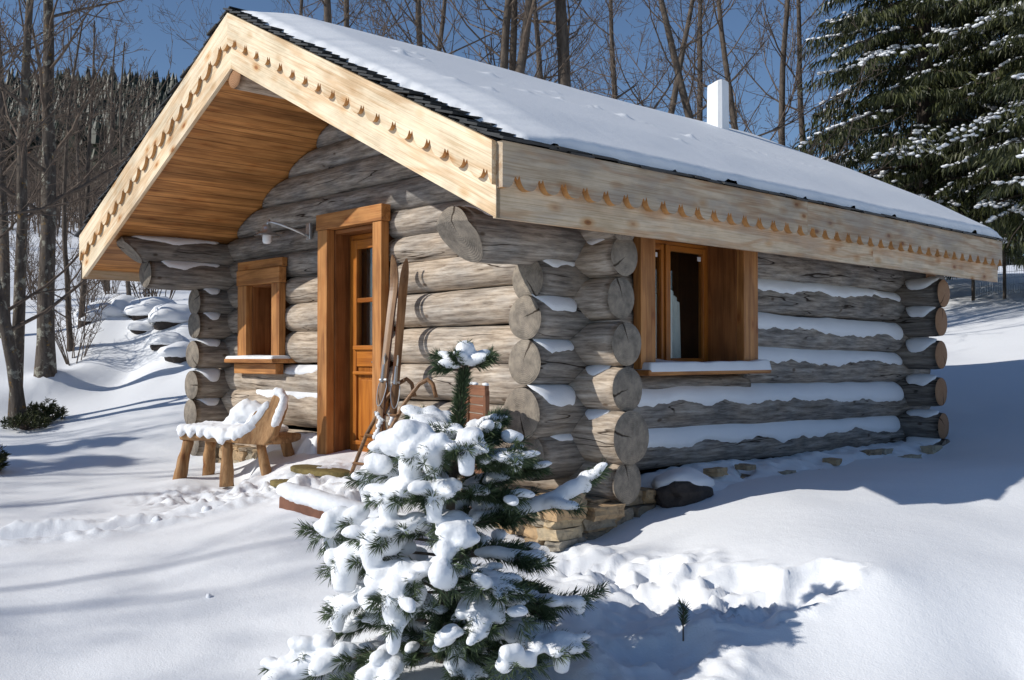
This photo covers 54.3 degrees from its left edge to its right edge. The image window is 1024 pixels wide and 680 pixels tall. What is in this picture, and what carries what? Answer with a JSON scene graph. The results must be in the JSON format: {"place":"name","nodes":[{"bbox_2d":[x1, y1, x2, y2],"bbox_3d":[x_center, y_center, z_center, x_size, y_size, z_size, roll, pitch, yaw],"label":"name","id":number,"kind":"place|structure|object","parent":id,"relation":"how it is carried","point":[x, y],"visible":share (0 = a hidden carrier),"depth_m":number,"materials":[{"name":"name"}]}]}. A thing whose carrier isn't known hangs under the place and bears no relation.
{"place":"outdoors","nodes":[
{"label":"outdoors","id":0,"kind":"place"},
{"bbox_2d":[0,443,10,470],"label":"conifer","id":1,"kind":"object","parent":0,"point":[3,460],"visible":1,"depth_m":9.63,"materials":[{"name":"green plant"}]},
{"bbox_2d":[0,200,1023,679],"bbox_3d":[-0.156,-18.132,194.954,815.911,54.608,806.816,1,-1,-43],"label":"snow ground","id":2,"kind":"structure","parent":0,"point":[892,568],"depth_m":5.76,"materials":[{"name":"white snow"}]},
{"bbox_2d":[2,2,41,175],"bbox_3d":[-10.583,-4.669,20.090,4.421,8.655,2.819,-1,-1,39],"label":"bare tree","id":3,"kind":"object","parent":2,"relation":"on","point":[15,80],"visible":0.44,"depth_m":20.36,"materials":[{"name":"brown plant"}]},
{"bbox_2d":[0,408,54,429],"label":"heather bush","id":4,"kind":"object","parent":2,"relation":"on","point":[35,421],"visible":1,"depth_m":12.05,"materials":[{"name":"green plant"}]},
{"bbox_2d":[9,226,72,299],"bbox_3d":[-11.427,-1.885,23.922,1.711,2.070,1.653,0,-1,-25],"label":"bare shrub","id":5,"kind":"object","parent":2,"relation":"on","point":[28,282],"visible":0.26,"depth_m":23.88,"materials":[{"name":"brown plant"}]},
{"bbox_2d":[8,177,83,296],"bbox_3d":[-10.853,-2.245,21.970,2.611,3.217,1.485,0,-1,-30],"label":"bare shrub","id":6,"kind":"object","parent":2,"relation":"on","point":[28,247],"visible":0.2,"depth_m":21.98,"materials":[{"name":"brown plant"}]},
{"bbox_2d":[26,397,68,419],"bbox_3d":[-5.881,0.873,12.583,0.544,0.348,0.545,1,-1,-43],"label":"heather bush","id":7,"kind":"object","parent":2,"relation":"on","point":[57,412],"visible":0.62,"depth_m":12.51,"materials":[{"name":"green plant"}]},
{"bbox_2d":[1,0,112,351],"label":"bare tree","id":8,"kind":"object","parent":2,"relation":"on","point":[64,249],"visible":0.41,"depth_m":15.38,"materials":[{"name":"brown plant"}]},
{"bbox_2d":[0,240,120,365],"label":"bare shrub","id":9,"kind":"object","parent":2,"relation":"on","point":[66,359],"visible":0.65,"depth_m":15.08,"materials":[{"name":"brown plant"}]},
{"bbox_2d":[0,0,136,337],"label":"bare tree","id":10,"kind":"object","parent":2,"relation":"on","point":[5,274],"visible":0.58,"depth_m":16.04,"materials":[{"name":"grey plant"}]},
{"bbox_2d":[34,214,106,302],"bbox_3d":[-8.607,-1.495,20.173,1.635,2.039,1.721,-1,-1,34],"label":"bare shrub","id":11,"kind":"object","parent":2,"relation":"on","point":[95,292],"visible":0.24,"depth_m":19.94,"materials":[{"name":"brown plant"}]},
{"bbox_2d":[0,0,149,377],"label":"bare tree","id":12,"kind":"object","parent":2,"relation":"on","point":[45,365],"visible":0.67,"depth_m":14.10,"materials":[{"name":"brown plant"}]},
{"bbox_2d":[5,120,149,236],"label":"brushwood","id":13,"kind":"object","parent":2,"relation":"on","point":[12,188],"visible":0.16,"depth_m":48.06,"materials":[{"name":"brown plant"}]},
{"bbox_2d":[0,0,158,426],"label":"bare tree","id":14,"kind":"object","parent":2,"relation":"on","point":[16,389],"visible":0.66,"depth_m":12.31,"materials":[{"name":"brown plant"}]},
{"bbox_2d":[28,1,133,327],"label":"bare tree","id":15,"kind":"object","parent":2,"relation":"on","point":[87,167],"visible":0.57,"depth_m":16.52,"materials":[{"name":"brown plant"}]},
{"bbox_2d":[20,0,154,263],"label":"bare tree","id":16,"kind":"object","parent":2,"relation":"on","point":[75,101],"visible":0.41,"depth_m":34.01,"materials":[{"name":"brown plant"}]},
{"bbox_2d":[0,0,175,418],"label":"bare tree","id":17,"kind":"object","parent":2,"relation":"on","point":[19,294],"visible":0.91,"depth_m":12.52,"materials":[{"name":"brown plant"}]},
{"bbox_2d":[76,309,107,324],"bbox_3d":[-6.905,-0.322,16.513,0.599,0.387,0.614,1,-1,-30],"label":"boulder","id":18,"kind":"object","parent":2,"relation":"on","point":[92,314],"visible":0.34,"depth_m":16.25,"materials":[{"name":"white"}]},
{"bbox_2d":[73,300,127,317],"bbox_3d":[-6.848,-0.384,16.779,1.020,0.587,0.872,0,-1,12],"label":"boulder","id":19,"kind":"object","parent":2,"relation":"on","point":[113,311],"visible":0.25,"depth_m":16.47,"materials":[{"name":"white"}]},
{"bbox_2d":[62,0,151,290],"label":"bare tree","id":20,"kind":"object","parent":2,"relation":"on","point":[110,137],"visible":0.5,"depth_m":26.48,"materials":[{"name":"brown plant"}]},
{"bbox_2d":[101,280,120,293],"bbox_3d":[-10.434,-2.148,25.931,1.653,2.070,1.711,-1,-1,36],"label":"bare shrub","id":21,"kind":"object","parent":2,"relation":"on","point":[104,281],"visible":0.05,"depth_m":25.90,"materials":[{"name":"brown plant"}]},
{"bbox_2d":[79,22,146,295],"bbox_3d":[-9.348,-4.197,24.038,2.072,6.837,2.203,0,-1,18],"label":"bare tree","id":22,"kind":"object","parent":2,"relation":"on","point":[128,291],"visible":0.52,"depth_m":23.82,"materials":[{"name":"brown plant"}]},
{"bbox_2d":[108,295,137,308],"bbox_3d":[-6.532,-0.459,17.004,1.052,0.613,0.912,0,-1,-29],"label":"boulder","id":23,"kind":"object","parent":2,"relation":"on","point":[121,301],"visible":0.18,"depth_m":16.66,"materials":[{"name":"white"}]},
{"bbox_2d":[92,60,161,166],"bbox_3d":[-10.168,-5.137,30.380,4.296,7.129,3.135,0,-1,-5],"label":"bare tree","id":24,"kind":"object","parent":2,"relation":"on","point":[140,129],"visible":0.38,"depth_m":30.70,"materials":[{"name":"brown plant"}]},
{"bbox_2d":[92,193,175,298],"bbox_3d":[-8.226,-2.335,23.083,2.611,3.217,1.485,1,-1,-38],"label":"bare shrub","id":25,"kind":"object","parent":2,"relation":"on","point":[171,292],"visible":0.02,"depth_m":23.05,"materials":[{"name":"brown plant"}]},
{"bbox_2d":[127,321,153,333],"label":"boulder","id":26,"kind":"object","parent":2,"relation":"on","point":[142,327],"visible":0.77,"depth_m":15.86,"materials":[{"name":"white"}]},
{"bbox_2d":[121,281,161,297],"bbox_3d":[-7.784,-1.717,21.041,1.818,2.278,1.882,0,-1,-29],"label":"bare shrub","id":27,"kind":"object","parent":2,"relation":"on","point":[152,292],"visible":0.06,"depth_m":20.96,"materials":[{"name":"brown plant"}]},
{"bbox_2d":[122,296,176,320],"bbox_3d":[-6.095,-0.456,16.815,0.874,0.583,1.006,-1,-1,43],"label":"boulder","id":28,"kind":"object","parent":2,"relation":"on","point":[138,309],"visible":0.45,"depth_m":16.45,"materials":[{"name":"white"}]},
{"bbox_2d":[151,516,161,521],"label":"snow clump","id":29,"kind":"object","parent":2,"relation":"on","point":[156,518],"visible":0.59,"depth_m":7.06,"materials":[{"name":"white snow"}]},
{"bbox_2d":[145,332,182,350],"bbox_3d":[-5.343,0.040,15.399,0.570,0.343,0.534,0,-1,7],"label":"boulder","id":30,"kind":"object","parent":2,"relation":"on","point":[157,341],"visible":0.73,"depth_m":15.23,"materials":[{"name":"white"}]},
{"bbox_2d":[146,303,190,329],"bbox_3d":[-5.520,-0.328,16.227,0.872,0.566,0.931,1,-1,-31],"label":"boulder","id":31,"kind":"object","parent":2,"relation":"on","point":[164,316],"visible":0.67,"depth_m":15.85,"materials":[{"name":"white"}]},
{"bbox_2d":[157,341,189,362],"bbox_3d":[-5.022,0.239,14.975,0.632,0.444,0.624,1,-1,-45],"label":"boulder","id":32,"kind":"object","parent":2,"relation":"on","point":[175,352],"visible":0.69,"depth_m":14.73,"materials":[{"name":"white"}]},
{"bbox_2d":[201,505,211,511],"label":"snow clump","id":33,"kind":"object","parent":2,"relation":"on","point":[205,508],"visible":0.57,"depth_m":7.25,"materials":[{"name":"white snow"}]},
{"bbox_2d":[172,387,300,486],"bbox_3d":[-2.428,0.858,8.954,1.219,0.893,0.540,0,-1,20],"label":"rustic bench","id":34,"kind":"object","parent":2,"relation":"on","point":[260,426],"visible":0.99,"depth_m":8.76,"materials":[{"name":"brown wood"}]},
{"bbox_2d":[146,0,364,53],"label":"bare tree","id":35,"kind":"object","parent":2,"relation":"on","point":[300,10],"visible":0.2,"depth_m":18.75,"materials":[{"name":"brown plant"}]},
{"bbox_2d":[270,479,288,486],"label":"stone slab","id":36,"kind":"structure","parent":2,"relation":"on","point":[275,482],"depth_m":7.84,"materials":[{"name":"yellow stone"}]},
{"bbox_2d":[290,464,349,476],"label":"stone slab","id":37,"kind":"structure","parent":2,"relation":"on","point":[306,469],"depth_m":8.00,"materials":[{"name":"yellow stone"}]},
{"bbox_2d":[276,482,378,518],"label":"timber beam","id":38,"kind":"structure","parent":2,"relation":"on","point":[307,501],"depth_m":6.70,"materials":[{"name":"brown"}]},
{"bbox_2d":[286,0,406,39],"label":"bare tree","id":39,"kind":"object","parent":2,"relation":"on","point":[346,23],"visible":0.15,"depth_m":16.98,"materials":[{"name":"brown plant"}]},
{"bbox_2d":[321,0,433,45],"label":"bare tree","id":40,"kind":"object","parent":2,"relation":"on","point":[327,10],"visible":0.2,"depth_m":15.04,"materials":[{"name":"brown plant"}]},
{"bbox_2d":[372,255,398,438],"bbox_3d":[-0.991,0.222,7.703,0.096,1.796,0.408,0,-1,14],"label":"ski","id":41,"kind":"object","parent":2,"relation":"on","point":[379,413],"visible":0.84,"depth_m":7.74,"materials":[{"name":"brown wood"}]},
{"bbox_2d":[348,377,437,475],"bbox_3d":[-0.922,0.693,7.640,0.746,0.818,0.244,0,-1,3],"label":"wooden sled","id":42,"kind":"object","parent":2,"relation":"on","point":[405,402],"visible":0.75,"depth_m":7.68,"materials":[{"name":"brown wood"}]},
{"bbox_2d":[387,258,408,428],"bbox_3d":[-0.888,0.239,7.680,0.091,1.765,0.391,0,-1,14],"label":"ski","id":43,"kind":"object","parent":2,"relation":"on","point":[399,334],"visible":0.76,"depth_m":7.74,"materials":[{"name":"brown wood"}]},
{"bbox_2d":[362,0,483,61],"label":"bare tree","id":44,"kind":"object","parent":2,"relation":"on","point":[441,31],"visible":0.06,"depth_m":20.32,"materials":[{"name":"brown plant"}]},
{"bbox_2d":[255,338,614,679],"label":"young pine","id":45,"kind":"object","parent":2,"relation":"on","point":[383,568],"visible":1,"depth_m":4.12,"materials":[{"name":"green plant"}]},
{"bbox_2d":[329,0,566,76],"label":"bare tree","id":46,"kind":"object","parent":2,"relation":"on","point":[420,21],"visible":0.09,"depth_m":15.60,"materials":[{"name":"brown plant"}]},
{"bbox_2d":[462,382,489,484],"bbox_3d":[-0.225,0.692,6.423,0.125,0.850,0.528,0,-1,-23],"label":"folding chair","id":47,"kind":"object","parent":2,"relation":"on","point":[480,390],"visible":0.2,"depth_m":6.31,"materials":[{"name":"brown wood"}]},
{"bbox_2d":[345,0,623,78],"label":"bare tree","id":48,"kind":"object","parent":2,"relation":"on","point":[523,56],"visible":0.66,"depth_m":15.42,"materials":[{"name":"brown plant"}]},
{"bbox_2d":[370,0,610,79],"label":"bare tree","id":49,"kind":"object","parent":2,"relation":"on","point":[503,56],"visible":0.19,"depth_m":15.63,"materials":[{"name":"brown plant"}]},
{"bbox_2d":[5,65,1019,264],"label":"conifer forest","id":50,"kind":"object","parent":2,"relation":"on","point":[169,84],"visible":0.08,"depth_m":141.25,"materials":[{"name":"green plant"}]},
{"bbox_2d":[422,0,628,82],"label":"bare tree","id":51,"kind":"object","parent":2,"relation":"on","point":[513,39],"visible":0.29,"depth_m":16.23,"materials":[{"name":"brown plant"}]},
{"bbox_2d":[361,0,694,113],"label":"bare tree","id":52,"kind":"object","parent":2,"relation":"on","point":[562,35],"visible":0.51,"depth_m":15.95,"materials":[{"name":"brown plant"}]},
{"bbox_2d":[74,6,1006,551],"bbox_3d":[0.411,-0.665,10.182,7.267,4.696,6.286,1,-1,-43],"label":"log cabin","id":53,"kind":"object","parent":2,"relation":"on","point":[630,292],"visible":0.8,"depth_m":8.04,"materials":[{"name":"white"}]},
{"bbox_2d":[224,257,296,373],"bbox_3d":[-2.366,-0.223,9.682,0.455,1.100,0.925,1,-1,-43],"label":"window","id":54,"kind":"structure","parent":53,"relation":"in","point":[262,303],"depth_m":9.70,"materials":[{"name":"brown wood"}]},
{"bbox_2d":[254,219,311,243],"bbox_3d":[-2.078,-0.979,9.016,0.516,0.218,0.229,0,-1,8],"label":"wall lamp","id":55,"kind":"object","parent":53,"relation":"attached to","point":[266,234],"visible":1,"depth_m":9.00,"materials":[{"name":"metal"}]},
{"bbox_2d":[350,232,372,452],"bbox_3d":[-1.215,0.061,8.640,0.194,1.988,0.663,1,-1,-43],"label":"door","id":56,"kind":"structure","parent":53,"relation":"in","point":[360,355],"depth_m":8.77,"materials":[{"name":"brown wood"}]},
{"bbox_2d":[631,236,771,375],"bbox_3d":[1.332,-0.337,7.639,1.555,1.195,0.530,1,-1,-43],"label":"window","id":57,"kind":"structure","parent":53,"relation":"in","point":[727,277],"depth_m":7.88,"materials":[{"name":"brown wood"}]},
{"bbox_2d":[484,0,608,93],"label":"bare tree","id":58,"kind":"object","parent":2,"relation":"on","point":[537,39],"visible":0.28,"depth_m":24.04,"materials":[{"name":"brown plant"}]},
{"bbox_2d":[508,0,682,108],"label":"bare tree","id":59,"kind":"object","parent":2,"relation":"on","point":[610,38],"visible":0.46,"depth_m":27.07,"materials":[{"name":"brown plant"}]},
{"bbox_2d":[541,0,720,113],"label":"bare tree","id":60,"kind":"object","parent":2,"relation":"on","point":[673,100],"visible":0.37,"depth_m":19.50,"materials":[{"name":"brown plant"}]},
{"bbox_2d":[580,0,718,120],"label":"bare tree","id":61,"kind":"object","parent":2,"relation":"on","point":[699,76],"visible":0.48,"depth_m":24.17,"materials":[{"name":"brown plant"}]},
{"bbox_2d":[651,467,714,507],"bbox_3d":[1.190,1.055,6.972,0.532,0.326,0.400,1,-1,-43],"label":"rock","id":62,"kind":"object","parent":2,"relation":"on","point":[681,487],"visible":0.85,"depth_m":6.81,"materials":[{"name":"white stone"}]},
{"bbox_2d":[676,597,691,640],"bbox_3d":[0.792,1.285,4.603,0.082,0.206,0.078,1,-1,-43],"label":"pine sprig","id":63,"kind":"object","parent":2,"relation":"on","point":[683,618],"visible":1,"depth_m":4.60,"materials":[{"name":"green plant"}]},
{"bbox_2d":[609,0,861,140],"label":"bare tree","id":64,"kind":"object","parent":2,"relation":"on","point":[726,70],"visible":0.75,"depth_m":20.29,"materials":[{"name":"brown plant"}]},
{"bbox_2d":[643,0,904,176],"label":"bare tree","id":65,"kind":"object","parent":2,"relation":"on","point":[685,99],"visible":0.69,"depth_m":17.71,"materials":[{"name":"brown plant"}]},
{"bbox_2d":[711,0,866,159],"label":"bare tree","id":66,"kind":"object","parent":2,"relation":"on","point":[781,90],"visible":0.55,"depth_m":22.77,"materials":[{"name":"brown plant"}]},
{"bbox_2d":[726,0,872,152],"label":"bare tree","id":67,"kind":"object","parent":2,"relation":"on","point":[799,101],"visible":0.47,"depth_m":25.43,"materials":[{"name":"brown plant"}]},
{"bbox_2d":[792,0,1023,279],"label":"spruce","id":68,"kind":"object","parent":2,"relation":"on","point":[915,145],"visible":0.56,"depth_m":20.70,"materials":[{"name":"green plant"}]},
{"bbox_2d":[860,12,1020,262],"bbox_3d":[11.953,-7.974,26.587,6.143,13.005,6.186,0,-1,-8],"label":"spruce","id":69,"kind":"object","parent":2,"relation":"on","point":[948,86],"depth_m":26.33,"materials":[{"name":"green plant"}]},
{"bbox_2d":[902,0,1023,276],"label":"spruce","id":70,"kind":"object","parent":2,"relation":"on","point":[1008,148],"visible":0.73,"depth_m":18.93,"materials":[{"name":"green plant"}]},
{"bbox_2d":[971,244,1023,300],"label":"wire fence","id":71,"kind":"object","parent":2,"relation":"on","point":[973,288],"visible":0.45,"depth_m":20.18,"materials":[{"name":"grey metal"}]},
{"bbox_2d":[0,0,1023,254],"label":"sky","id":72,"kind":"structure","parent":0,"point":[152,37],"materials":[{"name":"blue"}]}
]}

